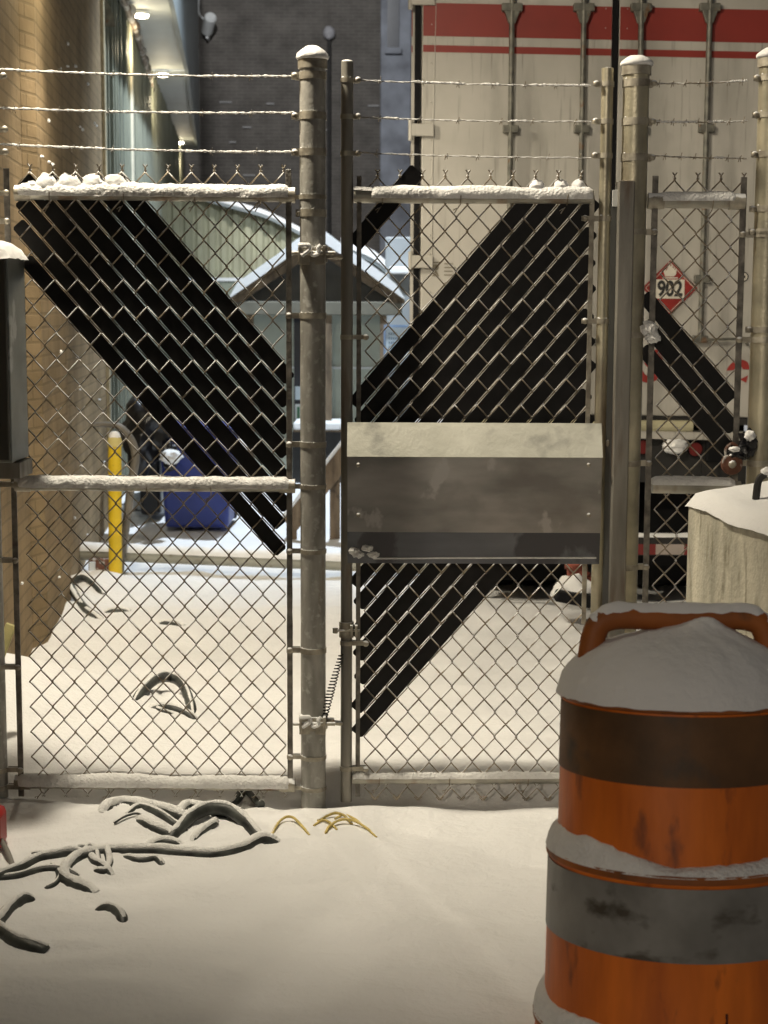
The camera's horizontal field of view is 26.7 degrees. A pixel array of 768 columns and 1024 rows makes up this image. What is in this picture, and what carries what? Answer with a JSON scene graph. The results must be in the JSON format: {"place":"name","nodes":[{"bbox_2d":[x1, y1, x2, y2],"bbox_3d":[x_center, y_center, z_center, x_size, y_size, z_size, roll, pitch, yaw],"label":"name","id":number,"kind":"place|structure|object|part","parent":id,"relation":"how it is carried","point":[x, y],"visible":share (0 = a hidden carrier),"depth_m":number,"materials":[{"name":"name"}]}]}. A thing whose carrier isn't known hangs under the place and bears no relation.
{"place":"outdoors","nodes":[
{"label":"outdoors","id":0,"kind":"place"},
{"bbox_2d":[0,419,746,1023],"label":"snowy ground","id":1,"kind":"structure","parent":0,"point":[428,907],"depth_m":4.68,"materials":[{"name":"white snow"}]},
{"bbox_2d":[0,805,6,847],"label":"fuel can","id":2,"kind":"object","parent":1,"relation":"on","point":[3,827],"visible":0.85,"depth_m":4.58,"materials":[{"name":"red plastic"}]},
{"bbox_2d":[0,838,14,863],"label":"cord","id":3,"kind":"object","parent":2,"relation":"hanging from","point":[5,847],"visible":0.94,"depth_m":4.49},
{"bbox_2d":[4,623,13,655],"bbox_3d":[-1.257,0.449,5.333,0.106,0.160,0.035,-7,10,-44],"label":"plank","id":4,"kind":"object","parent":1,"relation":"on","point":[8,631],"visible":0.57,"depth_m":5.33,"materials":[{"name":"yellow wood"}]},
{"bbox_2d":[0,891,34,922],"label":"hose","id":5,"kind":"object","parent":1,"relation":"on","point":[13,903],"visible":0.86,"depth_m":4.17,"materials":[{"name":"rubber"}]},
{"bbox_2d":[0,920,49,953],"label":"hose","id":6,"kind":"object","parent":1,"relation":"on","point":[9,935],"visible":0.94,"depth_m":3.91,"materials":[{"name":"rubber"}]},
{"bbox_2d":[0,864,80,879],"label":"hose","id":7,"kind":"object","parent":1,"relation":"on","point":[28,871],"visible":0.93,"depth_m":4.38,"materials":[{"name":"rubber"}]},
{"bbox_2d":[44,861,59,888],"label":"hose","id":8,"kind":"object","parent":1,"relation":"on","point":[54,882],"visible":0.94,"depth_m":4.35,"materials":[{"name":"rubber"}]},
{"bbox_2d":[0,0,114,656],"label":"brick building","id":9,"kind":"structure","parent":1,"relation":"on","point":[56,35],"depth_m":9.08,"materials":[{"name":"brick"}]},
{"bbox_2d":[30,843,96,853],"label":"hose","id":10,"kind":"object","parent":1,"relation":"on","point":[81,845],"visible":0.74,"depth_m":4.53,"materials":[{"name":"rubber"}]},
{"bbox_2d":[70,582,103,619],"bbox_3d":[-1.951,0.427,10.117,0.150,0.242,1.908,-2,8,-18],"label":"hose","id":11,"kind":"object","parent":1,"relation":"on","point":[84,607],"visible":0.46,"depth_m":9.55,"materials":[{"name":"rubber"}]},
{"bbox_2d":[71,573,104,594],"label":"hose","id":12,"kind":"object","parent":1,"relation":"on","point":[88,579],"visible":0.69,"depth_m":10.11,"materials":[{"name":"rubber"}]},
{"bbox_2d":[84,842,100,857],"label":"hose","id":13,"kind":"object","parent":1,"relation":"on","point":[97,852],"visible":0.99,"depth_m":4.49,"materials":[{"name":"rubber"}]},
{"bbox_2d":[87,852,114,874],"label":"hose","id":14,"kind":"object","parent":1,"relation":"on","point":[93,858],"visible":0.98,"depth_m":4.43,"materials":[{"name":"rubber"}]},
{"bbox_2d":[93,844,112,873],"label":"hose","id":15,"kind":"object","parent":1,"relation":"on","point":[107,852],"visible":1,"depth_m":4.44,"materials":[{"name":"rubber"}]},
{"bbox_2d":[95,901,127,922],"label":"hose","id":16,"kind":"object","parent":1,"relation":"on","point":[117,911],"visible":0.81,"depth_m":4.10,"materials":[{"name":"rubber"}]},
{"bbox_2d":[107,431,121,573],"bbox_3d":[-1.755,0.015,10.585,0.104,1.090,0.100,0,7,0],"label":"bollard","id":17,"kind":"object","parent":1,"relation":"on","point":[114,440],"visible":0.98,"depth_m":10.55,"materials":[{"name":"yellow metal"}]},
{"bbox_2d":[93,422,139,572],"bbox_3d":[-1.805,-0.094,10.974,0.307,1.039,0.068,0,7,0],"label":"bent pipe","id":18,"kind":"object","parent":1,"relation":"on","point":[134,467],"visible":0.63,"depth_m":10.93,"materials":[{"name":"metal"}]},
{"bbox_2d":[103,606,130,612],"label":"hose","id":19,"kind":"object","parent":1,"relation":"on","point":[111,609],"visible":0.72,"depth_m":9.47,"materials":[{"name":"rubber"}]},
{"bbox_2d":[113,812,148,834],"bbox_3d":[-0.715,0.903,4.699,0.124,0.047,0.067,4,8,25],"label":"wire","id":20,"kind":"object","parent":1,"relation":"on","point":[125,816],"visible":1,"depth_m":4.72,"materials":[{"name":"rubber"}]},
{"bbox_2d":[127,454,149,475],"bbox_3d":[-1.952,-0.430,12.950,0.196,0.455,0.211,0,7,0],"label":"bin bag","id":21,"kind":"object","parent":1,"relation":"on","point":[143,464],"visible":0.18,"depth_m":12.89,"materials":[{"name":"plastic"}]},
{"bbox_2d":[120,396,169,466],"bbox_3d":[-1.908,-0.635,12.979,0.440,0.618,0.440,-5,9,-38],"label":"bin bag","id":22,"kind":"object","parent":21,"relation":"on","point":[137,412],"visible":0.51,"depth_m":12.81,"materials":[{"name":"plastic"}]},
{"bbox_2d":[98,795,185,819],"bbox_3d":[-0.703,0.887,4.871,0.283,0.096,0.278,0,7,0],"label":"hose","id":23,"kind":"object","parent":1,"relation":"on","point":[172,810],"visible":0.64,"depth_m":4.79,"materials":[{"name":"rubber"}]},
{"bbox_2d":[122,853,164,864],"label":"hose","id":24,"kind":"object","parent":1,"relation":"on","point":[158,859],"visible":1,"depth_m":4.46,"materials":[{"name":"rubber"}]},
{"bbox_2d":[122,492,164,516],"bbox_3d":[-2.102,0.003,14.315,0.578,0.375,0.435,0,7,0],"label":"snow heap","id":25,"kind":"object","parent":1,"relation":"on","point":[136,512],"visible":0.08,"depth_m":14.13,"materials":[{"name":"white snow"}]},
{"bbox_2d":[105,0,199,494],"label":"dock building","id":26,"kind":"structure","parent":1,"relation":"on","point":[151,36],"depth_m":18.75,"materials":[{"name":"silver metal"}]},
{"bbox_2d":[135,814,170,834],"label":"hose","id":27,"kind":"object","parent":1,"relation":"on","point":[152,824],"visible":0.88,"depth_m":4.67,"materials":[{"name":"rubber"}]},
{"bbox_2d":[140,405,169,514],"bbox_3d":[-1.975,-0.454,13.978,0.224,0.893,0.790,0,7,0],"label":"wheeled bin","id":28,"kind":"object","parent":1,"relation":"on","point":[150,504],"visible":0.16,"depth_m":13.69,"materials":[{"name":"plastic"}]},
{"bbox_2d":[125,802,188,830],"bbox_3d":[-0.652,0.901,4.754,0.229,0.064,0.091,3,8,23],"label":"hose","id":29,"kind":"object","parent":1,"relation":"on","point":[161,814],"visible":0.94,"depth_m":4.75,"materials":[{"name":"rubber"}]},
{"bbox_2d":[150,703,174,713],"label":"hose","id":30,"kind":"object","parent":1,"relation":"on","point":[158,708],"visible":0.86,"depth_m":5.86,"materials":[{"name":"rubber"}]},
{"bbox_2d":[132,671,196,712],"bbox_3d":[-0.803,0.680,6.156,0.248,0.123,0.555,0,7,0],"label":"hose","id":31,"kind":"object","parent":1,"relation":"on","point":[151,682],"visible":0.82,"depth_m":6.10,"materials":[{"name":"rubber"}]},
{"bbox_2d":[145,835,183,844],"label":"hose","id":32,"kind":"object","parent":1,"relation":"on","point":[169,839],"visible":0.52,"depth_m":4.60,"materials":[{"name":"rubber"}]},
{"bbox_2d":[58,831,280,892],"bbox_3d":[-0.607,0.965,4.535,0.643,0.081,0.237,-5,9,-36],"label":"hose","id":33,"kind":"object","parent":1,"relation":"on","point":[67,878],"visible":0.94,"depth_m":4.51,"materials":[{"name":"rubber"}]},
{"bbox_2d":[0,845,80,876],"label":"hose","id":34,"kind":"object","parent":33,"relation":"on","point":[37,857],"visible":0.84,"depth_m":4.46,"materials":[{"name":"rubber"}]},
{"bbox_2d":[166,800,265,843],"bbox_3d":[-0.481,0.911,4.710,0.301,0.102,0.194,0,7,0],"label":"hose","id":35,"kind":"object","parent":33,"relation":"on","point":[189,817],"visible":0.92,"depth_m":4.72,"materials":[{"name":"rubber"}]},
{"bbox_2d":[163,438,177,471],"bbox_3d":[-1.705,-0.454,12.896,0.132,0.276,0.147,0,7,0],"label":"bin bag","id":36,"kind":"object","parent":1,"relation":"on","point":[170,445],"visible":0.46,"depth_m":12.86,"materials":[{"name":"plastic"}]},
{"bbox_2d":[159,449,183,464],"bbox_3d":[-1.681,-0.434,12.745,0.170,0.120,0.181,-6,10,-43],"label":"snow lump","id":37,"kind":"object","parent":36,"relation":"on","point":[171,455],"visible":0.77,"depth_m":12.70,"materials":[{"name":"white snow"}]},
{"bbox_2d":[0,45,342,808],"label":"chain link fence","id":38,"kind":"object","parent":1,"relation":"on","point":[68,193],"visible":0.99,"depth_m":4.88,"materials":[{"name":"metal"}]},
{"bbox_2d":[0,241,32,478],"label":"electrical box","id":39,"kind":"object","parent":38,"relation":"attached to","point":[15,463],"visible":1,"depth_m":4.69,"materials":[{"name":"metal"}]},
{"bbox_2d":[0,259,10,459],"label":"door","id":40,"kind":"structure","parent":39,"relation":"in","point":[4,375],"depth_m":4.63,"materials":[{"name":"black metal"}]},
{"bbox_2d":[333,60,613,802],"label":"chain link gate","id":41,"kind":"structure","parent":38,"relation":"attached to","point":[498,492],"depth_m":4.85,"materials":[{"name":"metal"}]},
{"bbox_2d":[159,618,184,625],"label":"hose","id":42,"kind":"object","parent":1,"relation":"on","point":[166,621],"visible":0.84,"depth_m":9.11,"materials":[{"name":"rubber"}]},
{"bbox_2d":[149,702,196,719],"bbox_3d":[-0.765,0.733,5.889,0.186,0.082,0.070,0,7,0],"label":"hose","id":43,"kind":"object","parent":1,"relation":"on","point":[174,707],"visible":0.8,"depth_m":5.88,"materials":[{"name":"rubber"}]},
{"bbox_2d":[161,421,237,527],"bbox_3d":[-1.516,-0.319,13.390,0.606,0.821,0.790,0,7,0],"label":"wheeled bin","id":44,"kind":"object","parent":1,"relation":"on","point":[183,516],"visible":0.39,"depth_m":13.09,"materials":[{"name":"blue plastic"}]},
{"bbox_2d":[177,799,227,817],"bbox_3d":[-0.539,0.905,4.899,0.180,0.070,0.252,0,7,0],"label":"hose","id":45,"kind":"object","parent":1,"relation":"on","point":[186,804],"visible":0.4,"depth_m":4.95,"materials":[{"name":"rubber"}]},
{"bbox_2d":[189,817,218,840],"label":"hose","id":46,"kind":"object","parent":1,"relation":"on","point":[203,828],"visible":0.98,"depth_m":4.67,"materials":[{"name":"rubber"}]},
{"bbox_2d":[162,201,299,422],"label":"shed","id":47,"kind":"structure","parent":1,"relation":"on","point":[215,240],"depth_m":23.70,"materials":[{"name":"beige metal"}]},
{"bbox_2d":[228,791,264,807],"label":"hose","id":48,"kind":"object","parent":1,"relation":"on","point":[258,801],"visible":0.51,"depth_m":5.06,"materials":[{"name":"rubber"}]},
{"bbox_2d":[80,542,471,574],"bbox_3d":[-0.696,0.336,11.026,2.794,0.226,0.216,1,7,2],"label":"barrier pipe","id":49,"kind":"object","parent":1,"relation":"on","point":[194,555],"visible":0.41,"depth_m":11.03,"materials":[{"name":"paint"}]},
{"bbox_2d":[271,815,309,834],"bbox_3d":[-0.294,0.924,4.744,0.126,0.038,0.105,-3,8,-26],"label":"rope","id":50,"kind":"object","parent":1,"relation":"on","point":[295,819],"visible":0.98,"depth_m":4.76,"materials":[{"name":"yellow fabric"}]},
{"bbox_2d":[183,0,411,258],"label":"brick building","id":51,"kind":"structure","parent":1,"relation":"on","point":[371,39],"depth_m":35.08,"materials":[{"name":"grey brick"}]},
{"bbox_2d":[198,0,216,40],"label":"security camera","id":52,"kind":"object","parent":51,"relation":"attached to","point":[209,19],"visible":0.96,"depth_m":34.40,"materials":[{"name":"white metal"}]},
{"bbox_2d":[385,0,401,53],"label":"window","id":53,"kind":"structure","parent":51,"relation":"in","point":[392,47],"depth_m":33.75,"materials":[{"name":"glass"}]},
{"bbox_2d":[282,441,340,539],"bbox_3d":[-0.477,-0.150,12.750,0.670,0.989,0.140,0,7,0],"label":"stair rail","id":54,"kind":"object","parent":1,"relation":"on","point":[333,467],"visible":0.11,"depth_m":12.71,"materials":[{"name":"grey wood"}]},
{"bbox_2d":[230,232,404,482],"bbox_3d":[-0.699,-1.732,18.120,1.827,2.793,2.810,0,7,0],"label":"hut","id":55,"kind":"object","parent":1,"relation":"on","point":[261,294],"visible":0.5,"depth_m":17.12,"materials":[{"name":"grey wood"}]},
{"bbox_2d":[294,319,299,421],"bbox_3d":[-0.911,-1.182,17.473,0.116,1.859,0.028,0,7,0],"label":"door","id":56,"kind":"structure","parent":55,"relation":"in","point":[296,321],"depth_m":17.40,"materials":[{"name":"metal"}]},
{"bbox_2d":[313,819,337,829],"bbox_3d":[-0.172,0.926,4.795,0.074,0.023,0.040,1,7,5],"label":"rope","id":57,"kind":"object","parent":1,"relation":"on","point":[327,821],"visible":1,"depth_m":4.79,"materials":[{"name":"yellow fabric"}]},
{"bbox_2d":[317,811,352,824],"bbox_3d":[-0.146,0.916,4.845,0.108,0.026,0.072,0,7,0],"label":"rope","id":58,"kind":"object","parent":1,"relation":"on","point":[334,813],"visible":1,"depth_m":4.85,"materials":[{"name":"yellow fabric"}]},
{"bbox_2d":[334,814,359,821],"bbox_3d":[-0.103,0.921,4.854,0.086,0.020,0.045,2,7,11],"label":"rope","id":59,"kind":"object","parent":1,"relation":"on","point":[339,816],"visible":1,"depth_m":4.85,"materials":[{"name":"yellow fabric"}]},
{"bbox_2d":[324,818,376,836],"bbox_3d":[-0.092,0.931,4.779,0.157,0.032,0.085,1,7,7],"label":"rope","id":60,"kind":"object","parent":1,"relation":"on","point":[352,820],"visible":1,"depth_m":4.79,"materials":[{"name":"yellow fabric"}]},
{"bbox_2d":[353,245,384,274],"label":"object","id":61,"kind":"object","parent":1,"relation":"on","point":[368,256],"visible":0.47,"depth_m":22.23,"materials":[{"name":"metal"}]},
{"bbox_2d":[550,564,590,609],"bbox_3d":[1.097,0.415,9.371,0.268,0.303,0.334,0,7,0],"label":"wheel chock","id":62,"kind":"object","parent":1,"relation":"on","point":[572,583],"visible":0.54,"depth_m":9.28,"materials":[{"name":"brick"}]},
{"bbox_2d":[553,589,590,608],"bbox_3d":[1.123,0.502,9.203,0.314,0.107,0.135,0,7,0],"label":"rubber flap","id":63,"kind":"object","parent":1,"relation":"on","point":[562,596],"visible":0.46,"depth_m":9.14,"materials":[{"name":"black rubber"}]},
{"bbox_2d":[408,0,767,585],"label":"semi trailer","id":64,"kind":"object","parent":1,"relation":"on","point":[518,42],"visible":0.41,"depth_m":9.50,"materials":[{"name":"paint"}]},
{"bbox_3d":[0.773,-2.095,9.526,1.105,3.039,0.033,0,7,0],"label":"door","id":65,"kind":"part","parent":64,"relation":"part of","materials":[{"name":"paint"}]},
{"bbox_3d":[1.920,-2.071,9.527,1.108,3.039,0.035,0,7,0],"label":"door","id":66,"kind":"part","parent":64,"relation":"part of","materials":[{"name":"paint"}]},
{"bbox_2d":[532,601,767,1023],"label":"traffic drum","id":67,"kind":"object","parent":1,"relation":"on","point":[657,877],"visible":1,"depth_m":3.00,"materials":[{"name":"orange plastic"}]},
{"bbox_2d":[602,47,767,637],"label":"chain link fence","id":68,"kind":"object","parent":1,"relation":"on","point":[629,302],"visible":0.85,"depth_m":4.86,"materials":[{"name":"metal"}]},
{"bbox_2d":[639,320,660,343],"bbox_3d":[0.795,-0.537,4.841,0.068,0.070,0.041,0,7,0],"label":"ice clump","id":69,"kind":"object","parent":68,"relation":"attached to","point":[648,330],"visible":1,"depth_m":4.83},
{"bbox_2d":[720,442,742,474],"bbox_3d":[1.050,-0.161,4.884,0.068,0.100,0.030,0,7,0],"label":"padlock","id":70,"kind":"object","parent":68,"relation":"hanging from","point":[731,466],"visible":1,"depth_m":4.88,"materials":[{"name":"metal"}]},
{"bbox_2d":[727,428,757,460],"bbox_3d":[1.080,-0.204,4.875,0.094,0.102,0.060,0,7,0],"label":"rag","id":71,"kind":"object","parent":68,"relation":"attached to","point":[746,448],"visible":1,"depth_m":4.86,"materials":[{"name":"black fabric"}]},
{"bbox_2d":[685,467,767,638],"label":"concrete block","id":72,"kind":"object","parent":1,"relation":"on","point":[727,554],"depth_m":4.22,"materials":[{"name":"beige concrete"}]},
{"bbox_2d":[384,325,407,421],"bbox_3d":[0.114,-1.031,16.230,0.241,1.678,0.105,0,7,0],"label":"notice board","id":73,"kind":"object","parent":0,"point":[390,337],"visible":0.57,"depth_m":16.10,"materials":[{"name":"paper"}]},
{"bbox_2d":[385,237,409,421],"bbox_3d":[0.186,-2.124,20.721,0.350,2.732,1.150,0,7,0],"label":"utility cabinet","id":74,"kind":"object","parent":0,"point":[399,272],"visible":0.22,"depth_m":20.27,"materials":[{"name":"white metal"}]}
]}

